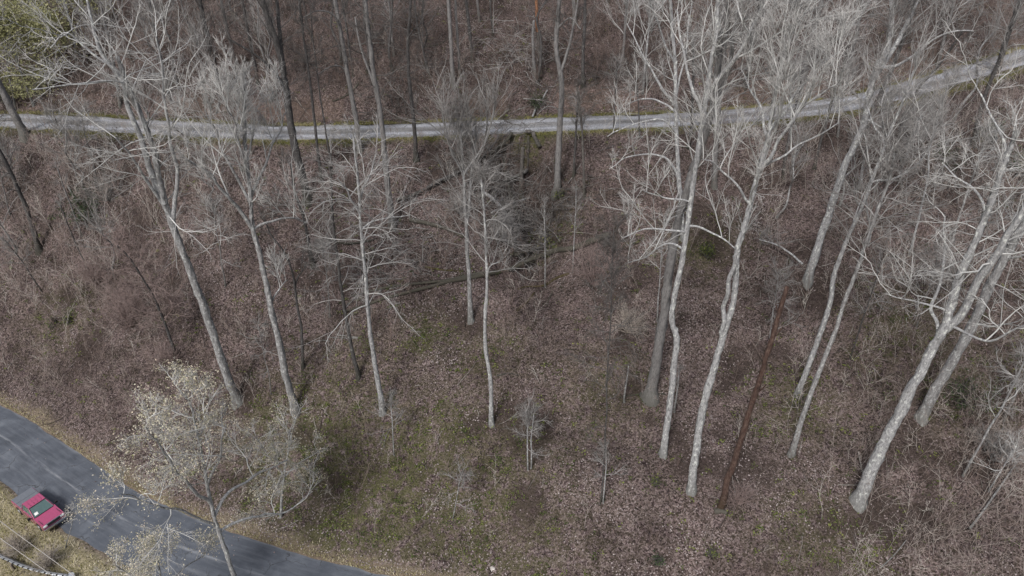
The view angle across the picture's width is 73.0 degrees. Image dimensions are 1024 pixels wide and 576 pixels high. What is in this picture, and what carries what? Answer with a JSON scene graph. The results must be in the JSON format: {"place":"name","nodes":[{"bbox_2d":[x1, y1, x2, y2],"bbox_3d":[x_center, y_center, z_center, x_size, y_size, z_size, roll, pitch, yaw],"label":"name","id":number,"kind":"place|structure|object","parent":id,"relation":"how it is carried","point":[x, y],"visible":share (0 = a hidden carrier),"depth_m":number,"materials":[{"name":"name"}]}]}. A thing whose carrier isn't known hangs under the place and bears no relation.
{"place":"outdoors","nodes":[
{"label":"outdoors","id":0,"kind":"place"},
{"bbox_2d":[0,405,388,575],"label":"asphalt road","id":1,"kind":"structure","parent":0,"point":[61,475],"depth_m":54.01,"materials":[{"name":"asphalt"}]},
{"bbox_2d":[11,487,66,531],"bbox_3d":[-36.992,17.173,53.979,4.819,1.583,2.246,19,36,27],"label":"pickup truck","id":2,"kind":"object","parent":1,"relation":"on","point":[39,510],"visible":0.99,"depth_m":53.41,"materials":[{"name":"red paint"}]},
{"bbox_2d":[0,0,1023,575],"bbox_3d":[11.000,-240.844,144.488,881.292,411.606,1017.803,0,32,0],"label":"ground","id":3,"kind":"structure","parent":0,"point":[706,276],"depth_m":60.07,"materials":[{"name":"brown plant"}]},
{"bbox_2d":[0,27,32,142],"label":"bare tree","id":4,"kind":"object","parent":3,"relation":"on","point":[22,128],"visible":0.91,"depth_m":71.46,"materials":[{"name":"grey plant"}]},
{"bbox_2d":[0,526,36,567],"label":"bare thicket","id":5,"kind":"object","parent":3,"relation":"on","point":[16,544],"visible":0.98,"depth_m":51.28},
{"bbox_2d":[0,100,42,255],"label":"bare tree","id":6,"kind":"object","parent":3,"relation":"on","point":[36,241],"visible":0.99,"depth_m":67.36,"materials":[{"name":"brown plant"}]},
{"bbox_2d":[2,62,58,109],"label":"leafing bush","id":7,"kind":"object","parent":3,"relation":"on","point":[23,86],"visible":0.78,"depth_m":77.71,"materials":[{"name":"green plant"}]},
{"bbox_2d":[0,0,67,109],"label":"leafing tree","id":8,"kind":"object","parent":3,"relation":"on","point":[3,35],"visible":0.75,"depth_m":75.52,"materials":[{"name":"green plant"}]},
{"bbox_2d":[3,0,86,82],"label":"leafing tree","id":9,"kind":"object","parent":3,"relation":"on","point":[38,25],"visible":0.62,"depth_m":76.99,"materials":[{"name":"green plant"}]},
{"bbox_2d":[24,539,72,575],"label":"bare thicket","id":10,"kind":"object","parent":3,"relation":"on","point":[48,561],"visible":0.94,"depth_m":50.27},
{"bbox_2d":[32,95,85,185],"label":"slim tree","id":11,"kind":"object","parent":3,"relation":"on","point":[47,113],"visible":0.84,"depth_m":67.44,"materials":[{"name":"grey plant"}]},
{"bbox_2d":[0,487,128,575],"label":"verge grass","id":12,"kind":"structure","parent":3,"relation":"on","point":[19,555],"depth_m":51.72,"materials":[{"name":"plant"}]},
{"bbox_2d":[48,186,101,222],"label":"evergreen shrub","id":13,"kind":"object","parent":3,"relation":"on","point":[81,208],"visible":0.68,"depth_m":69.91,"materials":[{"name":"green plant"}]},
{"bbox_2d":[46,113,107,195],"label":"slim tree","id":14,"kind":"object","parent":3,"relation":"on","point":[70,139],"visible":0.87,"depth_m":68.56,"materials":[{"name":"grey plant"}]},
{"bbox_2d":[59,97,123,178],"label":"sapling","id":15,"kind":"object","parent":3,"relation":"on","point":[82,123],"visible":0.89,"depth_m":68.47,"materials":[{"name":"grey plant"}]},
{"bbox_2d":[67,251,122,291],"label":"bare thicket","id":16,"kind":"object","parent":3,"relation":"on","point":[88,272],"visible":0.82,"depth_m":67.75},
{"bbox_2d":[67,191,127,279],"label":"slim tree","id":17,"kind":"object","parent":3,"relation":"on","point":[97,223],"visible":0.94,"depth_m":64.67,"materials":[{"name":"grey plant"}]},
{"bbox_2d":[66,0,134,108],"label":"bare tree","id":18,"kind":"object","parent":3,"relation":"on","point":[100,3],"visible":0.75,"depth_m":73.99,"materials":[{"name":"grey plant"}]},
{"bbox_2d":[71,166,139,209],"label":"bare thicket","id":19,"kind":"object","parent":3,"relation":"on","point":[102,190],"visible":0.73,"depth_m":69.92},
{"bbox_2d":[83,276,151,337],"bbox_3d":[-36.294,1.031,64.874,7.173,6.143,8.988,0,32,0],"label":"bare thicket","id":20,"kind":"object","parent":3,"relation":"on","point":[121,312],"visible":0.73,"depth_m":64.38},
{"bbox_2d":[0,0,243,410],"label":"bare tree","id":21,"kind":"object","parent":3,"relation":"on","point":[157,188],"visible":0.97,"depth_m":44.90,"materials":[{"name":"grey plant"}]},
{"bbox_2d":[91,221,199,361],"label":"bare tree","id":22,"kind":"object","parent":3,"relation":"on","point":[155,297],"visible":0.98,"depth_m":58.22,"materials":[{"name":"grey plant"}]},
{"bbox_2d":[87,520,221,575],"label":"budding tree","id":23,"kind":"object","parent":3,"relation":"on","point":[138,562],"visible":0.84,"depth_m":41.37,"materials":[{"name":"beige plant"}]},
{"bbox_2d":[126,0,196,97],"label":"bare tree","id":24,"kind":"object","parent":3,"relation":"on","point":[151,7],"visible":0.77,"depth_m":73.51,"materials":[{"name":"grey plant"}]},
{"bbox_2d":[138,335,189,376],"bbox_3d":[-31.147,5.826,61.835,4.557,3.860,5.228,-28,41,-37],"label":"bare thicket","id":25,"kind":"object","parent":3,"relation":"on","point":[169,354],"visible":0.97,"depth_m":61.76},
{"bbox_2d":[173,11,220,113],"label":"slim tree","id":26,"kind":"object","parent":3,"relation":"on","point":[202,37],"visible":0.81,"depth_m":73.36,"materials":[{"name":"grey plant"}]},
{"bbox_2d":[67,357,328,575],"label":"budding tree","id":27,"kind":"object","parent":3,"relation":"on","point":[181,456],"visible":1,"depth_m":38.72,"materials":[{"name":"white plant"}]},
{"bbox_2d":[174,5,239,99],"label":"slim tree","id":28,"kind":"object","parent":3,"relation":"on","point":[195,31],"visible":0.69,"depth_m":74.04,"materials":[{"name":"grey plant"}]},
{"bbox_2d":[184,0,235,90],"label":"bare tree","id":29,"kind":"object","parent":3,"relation":"on","point":[199,3],"visible":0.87,"depth_m":74.49,"materials":[{"name":"grey plant"}]},
{"bbox_2d":[182,186,251,286],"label":"sapling","id":30,"kind":"object","parent":3,"relation":"on","point":[209,200],"visible":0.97,"depth_m":61.28,"materials":[{"name":"grey plant"}]},
{"bbox_2d":[0,391,449,575],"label":"bank grass","id":31,"kind":"structure","parent":3,"relation":"on","point":[170,501],"depth_m":54.53,"materials":[{"name":"plant"}]},
{"bbox_2d":[154,29,314,418],"bbox_3d":[-18.552,-2.724,51.190,9.772,31.676,8.539,0,32,0],"label":"bare tree","id":32,"kind":"object","parent":3,"relation":"on","point":[242,91],"visible":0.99,"depth_m":46.18,"materials":[{"name":"grey plant"}]},
{"bbox_2d":[219,0,270,84],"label":"bare tree","id":33,"kind":"object","parent":3,"relation":"on","point":[250,46],"visible":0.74,"depth_m":75.64,"materials":[{"name":"grey plant"}]},
{"bbox_2d":[235,310,287,394],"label":"sapling","id":34,"kind":"object","parent":3,"relation":"on","point":[258,328],"visible":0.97,"depth_m":56.19,"materials":[{"name":"grey plant"}]},
{"bbox_2d":[216,0,320,208],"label":"bare tree","id":35,"kind":"object","parent":3,"relation":"on","point":[278,42],"visible":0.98,"depth_m":60.17,"materials":[{"name":"grey plant"}]},
{"bbox_2d":[229,392,331,518],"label":"budding tree","id":36,"kind":"object","parent":3,"relation":"on","point":[289,442],"visible":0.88,"depth_m":49.64,"materials":[{"name":"white plant"}]},
{"bbox_2d":[253,150,315,268],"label":"bare tree","id":37,"kind":"object","parent":3,"relation":"on","point":[302,214],"visible":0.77,"depth_m":60.30,"materials":[{"name":"grey plant"}]},
{"bbox_2d":[254,203,321,369],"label":"bare tree","id":38,"kind":"object","parent":3,"relation":"on","point":[299,317],"visible":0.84,"depth_m":55.33,"materials":[{"name":"brown plant"}]},
{"bbox_2d":[282,0,323,182],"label":"bare tree","id":39,"kind":"object","parent":3,"relation":"on","point":[311,92],"visible":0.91,"depth_m":62.68,"materials":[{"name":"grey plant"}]},
{"bbox_2d":[288,0,333,174],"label":"bare tree","id":40,"kind":"object","parent":3,"relation":"on","point":[320,43],"visible":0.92,"depth_m":62.50,"materials":[{"name":"plant"}]},
{"bbox_2d":[290,226,344,317],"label":"sapling","id":41,"kind":"object","parent":3,"relation":"on","point":[321,248],"visible":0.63,"depth_m":59.29,"materials":[{"name":"grey plant"}]},
{"bbox_2d":[250,19,392,80],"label":"brush pile","id":42,"kind":"object","parent":3,"relation":"on","point":[310,53],"visible":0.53,"depth_m":79.97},
{"bbox_2d":[289,0,376,152],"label":"bare tree","id":43,"kind":"object","parent":3,"relation":"on","point":[345,68],"visible":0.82,"depth_m":64.72,"materials":[{"name":"grey plant"}]},
{"bbox_2d":[292,125,396,381],"bbox_3d":[-13.543,-1.451,53.605,7.728,22.869,7.115,-22,38,-30],"label":"bare tree","id":44,"kind":"object","parent":3,"relation":"on","point":[353,357],"visible":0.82,"depth_m":52.70,"materials":[{"name":"plant"}]},
{"bbox_2d":[282,111,455,416],"bbox_3d":[-10.058,0.008,50.344,9.771,26.484,13.549,8,33,12],"label":"bare tree","id":45,"kind":"object","parent":3,"relation":"on","point":[359,209],"visible":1,"depth_m":47.99,"materials":[{"name":"white plant"}]},
{"bbox_2d":[319,0,424,230],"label":"bare tree","id":46,"kind":"object","parent":3,"relation":"on","point":[372,73],"visible":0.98,"depth_m":58.64,"materials":[{"name":"grey plant"}]},
{"bbox_2d":[325,0,449,68],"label":"brush pile","id":47,"kind":"object","parent":3,"relation":"on","point":[387,38],"visible":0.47,"depth_m":80.27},
{"bbox_2d":[365,385,411,455],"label":"sapling","id":48,"kind":"object","parent":3,"relation":"on","point":[391,402],"visible":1,"depth_m":52.75,"materials":[{"name":"white plant"}]},
{"bbox_2d":[344,54,438,124],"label":"brush pile","id":49,"kind":"object","parent":3,"relation":"on","point":[391,97],"visible":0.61,"depth_m":76.63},
{"bbox_2d":[369,0,446,162],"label":"bare tree","id":50,"kind":"object","parent":3,"relation":"on","point":[415,151],"visible":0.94,"depth_m":63.97,"materials":[{"name":"grey plant"}]},
{"bbox_2d":[344,217,480,290],"bbox_3d":[-9.944,-3.197,63.738,9.585,6.075,10.570,25,40,35],"label":"brush pile","id":51,"kind":"object","parent":3,"relation":"on","point":[404,255],"visible":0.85,"depth_m":63.97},
{"bbox_2d":[363,22,493,96],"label":"brush pile","id":52,"kind":"object","parent":3,"relation":"on","point":[412,60],"visible":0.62,"depth_m":78.53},
{"bbox_2d":[433,454,477,518],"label":"sapling","id":53,"kind":"object","parent":3,"relation":"on","point":[460,474],"visible":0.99,"depth_m":50.03,"materials":[{"name":"grey plant"}]},
{"bbox_2d":[383,53,531,324],"bbox_3d":[-3.422,-6.108,53.889,11.197,24.003,9.650,0,32,0],"label":"bare tree","id":54,"kind":"object","parent":3,"relation":"on","point":[459,126],"visible":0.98,"depth_m":51.38,"materials":[{"name":"grey plant"}]},
{"bbox_2d":[346,232,610,311],"bbox_3d":[-3.084,-1.839,64.307,25.379,4.645,3.134,-10,33,-16],"label":"fallen log","id":55,"kind":"object","parent":3,"relation":"on","point":[542,254],"visible":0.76,"depth_m":63.92,"materials":[{"name":"wood"}]},
{"bbox_2d":[425,146,534,428],"bbox_3d":[-2.078,1.351,49.678,7.426,23.917,6.238,-5,32,-8],"label":"bare tree","id":56,"kind":"object","parent":3,"relation":"on","point":[482,172],"visible":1,"depth_m":46.20,"materials":[{"name":"white plant"}]},
{"bbox_2d":[421,125,554,218],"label":"brush pile","id":57,"kind":"object","parent":3,"relation":"on","point":[467,160],"visible":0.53,"depth_m":69.44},
{"bbox_2d":[428,96,576,219],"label":"brush pile","id":58,"kind":"object","parent":3,"relation":"on","point":[528,143],"visible":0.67,"depth_m":71.67,"materials":[{"name":"plant"}]},
{"bbox_2d":[435,2,573,109],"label":"brush pile","id":59,"kind":"object","parent":3,"relation":"on","point":[510,50],"visible":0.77,"depth_m":79.16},
{"bbox_2d":[0,0,1023,575],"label":"undergrowth","id":60,"kind":"object","parent":3,"relation":"on","point":[778,174],"visible":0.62,"depth_m":65.58,"materials":[{"name":"plant"}]},
{"bbox_2d":[0,0,1023,575],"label":"ground plants","id":61,"kind":"object","parent":3,"relation":"on","point":[380,530],"visible":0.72,"depth_m":55.66,"materials":[{"name":"green plant"}]},
{"bbox_2d":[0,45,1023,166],"bbox_3d":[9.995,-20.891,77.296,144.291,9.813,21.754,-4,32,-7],"label":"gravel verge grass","id":62,"kind":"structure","parent":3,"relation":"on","point":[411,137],"depth_m":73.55,"materials":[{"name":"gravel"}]},
{"bbox_2d":[1,0,1023,575],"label":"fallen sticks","id":63,"kind":"object","parent":3,"relation":"on","point":[523,256],"visible":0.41,"depth_m":65.03,"materials":[{"name":"wood"}]},
{"bbox_2d":[428,132,602,270],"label":"brush pile","id":64,"kind":"object","parent":3,"relation":"on","point":[503,205],"visible":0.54,"depth_m":69.41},
{"bbox_2d":[470,191,581,277],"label":"brush pile","id":65,"kind":"object","parent":3,"relation":"on","point":[526,249],"visible":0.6,"depth_m":67.55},
{"bbox_2d":[503,387,551,470],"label":"sapling","id":66,"kind":"object","parent":3,"relation":"on","point":[528,408],"visible":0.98,"depth_m":50.43,"materials":[{"name":"white plant"}]},
{"bbox_2d":[514,0,595,200],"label":"bare tree","id":67,"kind":"object","parent":3,"relation":"on","point":[560,111],"visible":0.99,"depth_m":63.42,"materials":[{"name":"grey plant"}]},
{"bbox_2d":[487,134,639,268],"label":"brush pile","id":68,"kind":"object","parent":3,"relation":"on","point":[555,209],"visible":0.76,"depth_m":68.49,"materials":[{"name":"wood"}]},
{"bbox_2d":[562,70,595,198],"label":"bare tree","id":69,"kind":"object","parent":3,"relation":"on","point":[582,123],"visible":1,"depth_m":63.65,"materials":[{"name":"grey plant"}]},
{"bbox_2d":[572,0,599,88],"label":"bare tree","id":70,"kind":"object","parent":3,"relation":"on","point":[582,55],"visible":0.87,"depth_m":75.41,"materials":[{"name":"grey plant"}]},
{"bbox_2d":[555,235,638,306],"bbox_3d":[7.231,-2.019,61.578,7.335,6.510,8.252,0,32,0],"label":"bare thicket","id":71,"kind":"object","parent":3,"relation":"on","point":[591,274],"visible":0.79,"depth_m":61.90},
{"bbox_2d":[532,29,672,114],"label":"brush pile","id":72,"kind":"object","parent":3,"relation":"on","point":[595,73],"visible":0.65,"depth_m":77.82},
{"bbox_2d":[555,206,659,504],"bbox_3d":[5.942,5.833,45.013,6.176,24.946,4.928,-7,33,-11],"label":"sapling","id":73,"kind":"object","parent":3,"relation":"on","point":[616,270],"visible":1,"depth_m":41.95,"materials":[{"name":"grey plant"}]},
{"bbox_2d":[590,53,629,134],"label":"sapling","id":74,"kind":"object","parent":3,"relation":"on","point":[621,73],"visible":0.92,"depth_m":68.35,"materials":[{"name":"grey plant"}]},
{"bbox_2d":[605,300,653,341],"bbox_3d":[10.005,2.392,59.108,4.832,3.567,4.550,8,33,13],"label":"bare thicket","id":75,"kind":"object","parent":3,"relation":"on","point":[626,313],"visible":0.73,"depth_m":59.15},
{"bbox_2d":[606,0,671,94],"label":"bare tree","id":76,"kind":"object","parent":3,"relation":"on","point":[648,36],"visible":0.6,"depth_m":73.72,"materials":[{"name":"grey plant"}]},
{"bbox_2d":[604,0,734,241],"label":"bare tree","id":77,"kind":"object","parent":3,"relation":"on","point":[676,89],"visible":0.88,"depth_m":58.33,"materials":[{"name":"white plant"}]},
{"bbox_2d":[640,0,803,406],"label":"bare tree","id":78,"kind":"object","parent":3,"relation":"on","point":[648,398],"visible":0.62,"depth_m":45.52,"materials":[{"name":"grey plant"}]},
{"bbox_2d":[681,1,763,189],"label":"bare tree","id":79,"kind":"object","parent":3,"relation":"on","point":[714,176],"visible":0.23,"depth_m":63.39,"materials":[{"name":"grey plant"}]},
{"bbox_2d":[711,476,768,516],"bbox_3d":[16.581,14.760,49.949,4.063,2.503,2.948,-11,34,-16],"label":"bare thicket","id":80,"kind":"object","parent":3,"relation":"on","point":[738,500],"visible":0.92,"depth_m":49.87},
{"bbox_2d":[588,0,901,459],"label":"bare tree","id":81,"kind":"object","parent":3,"relation":"on","point":[663,449],"visible":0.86,"depth_m":40.51,"materials":[{"name":"white plant"}]},
{"bbox_2d":[717,286,788,508],"bbox_3d":[15.602,8.244,45.466,1.388,20.003,0.694,13,34,20],"label":"dead snag","id":82,"kind":"object","parent":3,"relation":"on","point":[737,450],"visible":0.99,"depth_m":44.90,"materials":[{"name":"wood"}]},
{"bbox_2d":[757,251,807,358],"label":"sapling","id":83,"kind":"object","parent":3,"relation":"on","point":[777,271],"visible":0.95,"depth_m":53.98,"materials":[{"name":"grey plant"}]},
{"bbox_2d":[676,0,891,496],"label":"bare tree","id":84,"kind":"object","parent":3,"relation":"on","point":[763,163],"visible":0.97,"depth_m":35.18,"materials":[{"name":"white plant"}]},
{"bbox_2d":[775,109,818,218],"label":"slim tree","id":85,"kind":"object","parent":3,"relation":"on","point":[796,153],"visible":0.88,"depth_m":60.27,"materials":[{"name":"grey plant"}]},
{"bbox_2d":[811,25,882,169],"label":"bare tree","id":86,"kind":"object","parent":3,"relation":"on","point":[814,166],"visible":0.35,"depth_m":62.83,"materials":[{"name":"grey plant"}]},
{"bbox_2d":[810,0,884,96],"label":"bare tree","id":87,"kind":"object","parent":3,"relation":"on","point":[857,32],"visible":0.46,"depth_m":71.72,"materials":[{"name":"grey plant"}]},
{"bbox_2d":[820,111,903,205],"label":"slim tree","id":88,"kind":"object","parent":3,"relation":"on","point":[855,164],"visible":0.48,"depth_m":61.06,"materials":[{"name":"grey plant"}]},
{"bbox_2d":[787,105,950,457],"bbox_3d":[22.122,1.347,45.914,8.826,28.493,5.990,22,38,31],"label":"bare tree","id":89,"kind":"object","parent":3,"relation":"on","point":[793,446],"visible":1,"depth_m":41.40,"materials":[{"name":"grey plant"}]},
{"bbox_2d":[845,241,899,358],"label":"sapling","id":90,"kind":"object","parent":3,"relation":"on","point":[875,281],"visible":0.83,"depth_m":53.33,"materials":[{"name":"grey plant"}]},
{"bbox_2d":[794,14,990,399],"bbox_3d":[23.701,-2.976,47.694,9.767,30.258,12.932,0,32,0],"label":"bare tree","id":91,"kind":"object","parent":3,"relation":"on","point":[813,352],"visible":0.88,"depth_m":43.32,"materials":[{"name":"white plant"}]},
{"bbox_2d":[802,0,989,289],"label":"bare tree","id":92,"kind":"object","parent":3,"relation":"on","point":[817,248],"visible":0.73,"depth_m":49.79,"materials":[{"name":"white plant"}]},
{"bbox_2d":[862,90,937,208],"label":"bare tree","id":93,"kind":"object","parent":3,"relation":"on","point":[902,138],"visible":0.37,"depth_m":59.33,"materials":[{"name":"grey plant"}]},
{"bbox_2d":[864,0,961,121],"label":"bare tree","id":94,"kind":"object","parent":3,"relation":"on","point":[899,49],"visible":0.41,"depth_m":66.28,"materials":[{"name":"grey plant"}]},
{"bbox_2d":[898,100,958,256],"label":"bare tree","id":95,"kind":"object","parent":3,"relation":"on","point":[927,177],"visible":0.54,"depth_m":56.61,"materials":[{"name":"white plant"}]},
{"bbox_2d":[903,227,958,328],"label":"sapling","id":96,"kind":"object","parent":3,"relation":"on","point":[936,253],"visible":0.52,"depth_m":54.67,"materials":[{"name":"grey plant"}]},
{"bbox_2d":[840,15,1023,513],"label":"bare tree","id":97,"kind":"object","parent":3,"relation":"on","point":[857,497],"visible":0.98,"depth_m":39.09,"materials":[{"name":"white plant"}]},
{"bbox_2d":[870,101,1021,210],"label":"bare tree","id":98,"kind":"object","parent":3,"relation":"on","point":[959,173],"visible":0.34,"depth_m":65.14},
{"bbox_2d":[918,50,977,165],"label":"slim tree","id":99,"kind":"object","parent":3,"relation":"on","point":[953,72],"visible":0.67,"depth_m":62.07,"materials":[{"name":"grey plant"}]},
{"bbox_2d":[908,9,1002,114],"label":"bare tree","id":100,"kind":"object","parent":3,"relation":"on","point":[955,41],"visible":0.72,"depth_m":64.43,"materials":[{"name":"grey plant"}]},
{"bbox_2d":[898,117,1023,426],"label":"bare tree","id":101,"kind":"object","parent":3,"relation":"on","point":[947,369],"visible":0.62,"depth_m":47.71,"materials":[{"name":"grey plant"}]},
{"bbox_2d":[941,367,1003,414],"bbox_3d":[35.170,7.776,52.961,5.006,3.173,4.344,0,32,0],"label":"evergreen shrub","id":102,"kind":"object","parent":3,"relation":"on","point":[963,400],"visible":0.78,"depth_m":52.87,"materials":[{"name":"green plant"}]},
{"bbox_2d":[944,0,1023,148],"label":"bare tree","id":103,"kind":"object","parent":3,"relation":"on","point":[1005,43],"visible":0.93,"depth_m":63.48,"materials":[{"name":"grey plant"}]},
{"bbox_2d":[946,104,1023,241],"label":"bare tree","id":104,"kind":"object","parent":3,"relation":"on","point":[983,145],"visible":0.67,"depth_m":57.46,"materials":[{"name":"grey plant"}]},
{"bbox_2d":[951,1,1022,120],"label":"slim tree","id":105,"kind":"object","parent":3,"relation":"on","point":[996,24],"visible":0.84,"depth_m":65.33,"materials":[{"name":"grey plant"}]},
{"bbox_2d":[961,337,1023,476],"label":"bare tree","id":106,"kind":"object","parent":3,"relation":"on","point":[1015,381],"visible":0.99,"depth_m":46.33,"materials":[{"name":"grey plant"}]},
{"bbox_2d":[963,427,1023,491],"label":"sapling","id":107,"kind":"object","parent":3,"relation":"on","point":[1012,451],"visible":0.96,"depth_m":47.91,"materials":[{"name":"white plant"}]},
{"bbox_2d":[969,419,1023,479],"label":"bare thicket","id":108,"kind":"object","parent":3,"relation":"on","point":[1000,453],"visible":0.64,"depth_m":50.76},
{"bbox_2d":[0,49,1023,141],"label":"gravel road","id":109,"kind":"structure","parent":0,"point":[595,122],"depth_m":74.41,"materials":[{"name":"gravel"}]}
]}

